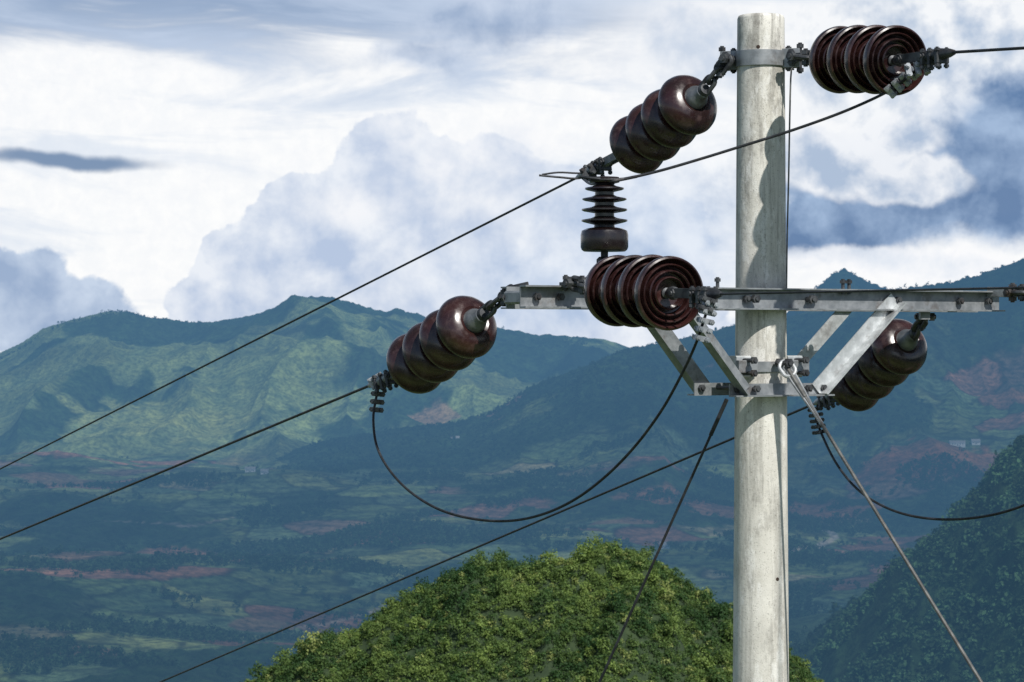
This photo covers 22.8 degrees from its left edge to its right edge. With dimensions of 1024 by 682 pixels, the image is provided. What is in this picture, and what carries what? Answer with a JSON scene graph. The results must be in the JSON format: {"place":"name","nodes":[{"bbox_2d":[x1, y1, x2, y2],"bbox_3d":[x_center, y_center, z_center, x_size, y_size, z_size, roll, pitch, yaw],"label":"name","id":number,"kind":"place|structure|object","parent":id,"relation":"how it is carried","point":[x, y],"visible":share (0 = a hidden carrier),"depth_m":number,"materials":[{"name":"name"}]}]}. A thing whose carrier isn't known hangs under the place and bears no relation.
{"place":"outdoors","nodes":[
{"label":"outdoors","id":0,"kind":"place"},
{"bbox_2d":[0,259,1023,681],"bbox_3d":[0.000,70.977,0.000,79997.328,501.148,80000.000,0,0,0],"label":"ground","id":1,"kind":"structure","parent":0,"point":[62,379],"depth_m":3701.58,"materials":[{"name":"green plant"}]},
{"bbox_2d":[0,427,1023,681],"bbox_3d":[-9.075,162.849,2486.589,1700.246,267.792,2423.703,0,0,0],"label":"distant trees","id":2,"kind":"object","parent":1,"relation":"on","point":[390,527],"visible":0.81,"depth_m":2690.01,"materials":[{"name":"green plant"}]},
{"bbox_2d":[0,258,1023,503],"bbox_3d":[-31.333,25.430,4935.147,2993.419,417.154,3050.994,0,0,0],"label":"distant forest","id":3,"kind":"object","parent":1,"relation":"on","point":[484,424],"visible":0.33,"depth_m":4095.94,"materials":[{"name":"green plant"}]},
{"bbox_2d":[497,13,1019,681],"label":"utility pole","id":4,"kind":"object","parent":1,"relation":"on","point":[759,387],"visible":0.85,"depth_m":9.92,"materials":[{"name":"concrete"}]},
{"bbox_2d":[367,284,512,393],"bbox_3d":[-0.276,-0.001,10.023,0.258,0.430,1.008,0,0,-31],"label":"insulator string","id":5,"kind":"object","parent":4,"relation":"attached to","point":[446,341],"visible":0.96,"depth_m":9.89,"materials":[{"name":"brown ceramic"}]},
{"bbox_2d":[0,385,367,539],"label":"power line","id":6,"kind":"object","parent":5,"relation":"attached to","point":[220,447],"visible":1,"depth_m":11.82,"materials":[{"name":"black metal"}]},
{"bbox_2d":[580,175,634,262],"bbox_3d":[0.347,-0.406,9.579,0.196,0.436,0.180,0,0,-23],"label":"post insulator","id":7,"kind":"object","parent":4,"relation":"on","point":[604,235],"visible":0.98,"depth_m":9.52,"materials":[{"name":"ceramic"}]},
{"bbox_2d":[562,254,722,330],"bbox_3d":[0.458,-0.172,8.919,0.258,0.273,1.051,0,0,-22],"label":"insulator string","id":8,"kind":"object","parent":4,"relation":"attached to","point":[656,291],"visible":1,"depth_m":8.75,"materials":[{"name":"brown ceramic"}]},
{"bbox_2d":[367,295,718,521],"bbox_3d":[0.055,0.268,9.439,0.128,0.843,2.358,0,0,-32],"label":"jumper wire","id":9,"kind":"object","parent":8,"relation":"attached to","point":[707,309],"visible":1,"depth_m":9.03,"materials":[{"name":"metal"}]},
{"bbox_2d":[719,286,1023,294],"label":"power line","id":10,"kind":"object","parent":8,"relation":"attached to","point":[890,290],"visible":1,"depth_m":7.85,"materials":[{"name":"black metal"}]},
{"bbox_2d":[576,53,735,180],"bbox_3d":[0.560,-0.902,10.396,0.259,0.458,1.088,0,0,-29],"label":"insulator string","id":11,"kind":"object","parent":4,"relation":"attached to","point":[669,119],"visible":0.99,"depth_m":10.17,"materials":[{"name":"brown ceramic"}]},
{"bbox_2d":[0,180,573,469],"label":"power line","id":12,"kind":"object","parent":11,"relation":"attached to","point":[434,249],"visible":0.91,"depth_m":12.94,"materials":[{"name":"black metal"}]},
{"bbox_2d":[539,158,599,179],"bbox_3d":[0.251,-0.725,10.712,0.276,0.094,0.084,0,0,0],"label":"wire tail","id":13,"kind":"object","parent":11,"relation":"attached to","point":[591,168],"visible":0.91,"depth_m":10.70},
{"bbox_2d":[582,61,930,184],"bbox_3d":[0.633,-0.802,9.773,0.722,0.422,2.087,0,0,-37],"label":"jumper wire","id":14,"kind":"object","parent":11,"relation":"attached to","point":[914,72],"visible":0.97,"depth_m":9.33,"materials":[{"name":"metal"}]},
{"bbox_2d":[598,398,728,681],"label":"guy wire","id":15,"kind":"object","parent":4,"relation":"attached to","point":[718,417],"visible":1,"depth_m":10.09,"materials":[{"name":"metal"}]},
{"bbox_2d":[786,25,955,95],"bbox_3d":[1.335,-1.048,9.444,0.258,0.302,1.050,0,0,-20],"label":"insulator string","id":16,"kind":"object","parent":4,"relation":"attached to","point":[872,59],"visible":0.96,"depth_m":9.36,"materials":[{"name":"brown ceramic"}]},
{"bbox_2d":[952,46,1023,53],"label":"power line","id":17,"kind":"object","parent":16,"relation":"attached to","point":[988,50],"visible":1,"depth_m":8.78,"materials":[{"name":"black metal"}]},
{"bbox_2d":[813,313,935,411],"bbox_3d":[1.588,0.092,11.053,0.258,0.442,0.963,0,0,-23],"label":"insulator string","id":18,"kind":"object","parent":4,"relation":"attached to","point":[890,358],"visible":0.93,"depth_m":10.90,"materials":[{"name":"brown ceramic"}]},
{"bbox_2d":[159,404,813,681],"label":"power line","id":19,"kind":"object","parent":18,"relation":"attached to","point":[605,492],"visible":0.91,"depth_m":13.98,"materials":[{"name":"black metal"}]},
{"bbox_2d":[807,404,1023,520],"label":"jumper wire","id":20,"kind":"object","parent":18,"relation":"attached to","point":[818,426],"visible":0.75,"depth_m":10.90,"materials":[{"name":"metal"}]},
{"bbox_2d":[774,358,982,681],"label":"guy wire","id":21,"kind":"object","parent":4,"relation":"attached to","point":[791,375],"visible":1,"depth_m":9.53,"materials":[{"name":"metal"}]},
{"bbox_2d":[1003,284,1023,300],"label":"insulator string","id":22,"kind":"object","parent":4,"relation":"attached to","point":[1009,292],"visible":0.94,"depth_m":10.28,"materials":[{"name":"metal"}]},
{"bbox_2d":[949,442,964,447],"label":"walls","id":23,"kind":"structure","parent":1,"relation":"on","point":[961,444],"depth_m":3665.50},
{"bbox_2d":[948,440,965,442],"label":"roof","id":24,"kind":"structure","parent":23,"relation":"on","point":[957,441],"depth_m":3667.65,"materials":[{"name":"grey tile"}]},
{"bbox_2d":[0,0,1023,352],"label":"sky","id":25,"kind":"structure","parent":0,"point":[182,160],"materials":[{"name":"white"}]},
{"bbox_2d":[265,553,809,681],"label":"green hill","id":26,"kind":"structure","parent":0,"point":[547,668],"depth_m":335.50,"materials":[{"name":"green plant"}]},
{"bbox_2d":[239,531,824,681],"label":"hill foliage","id":27,"kind":"object","parent":26,"relation":"on","point":[480,565],"visible":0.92,"depth_m":339.34,"materials":[{"name":"green plant"}]}
]}

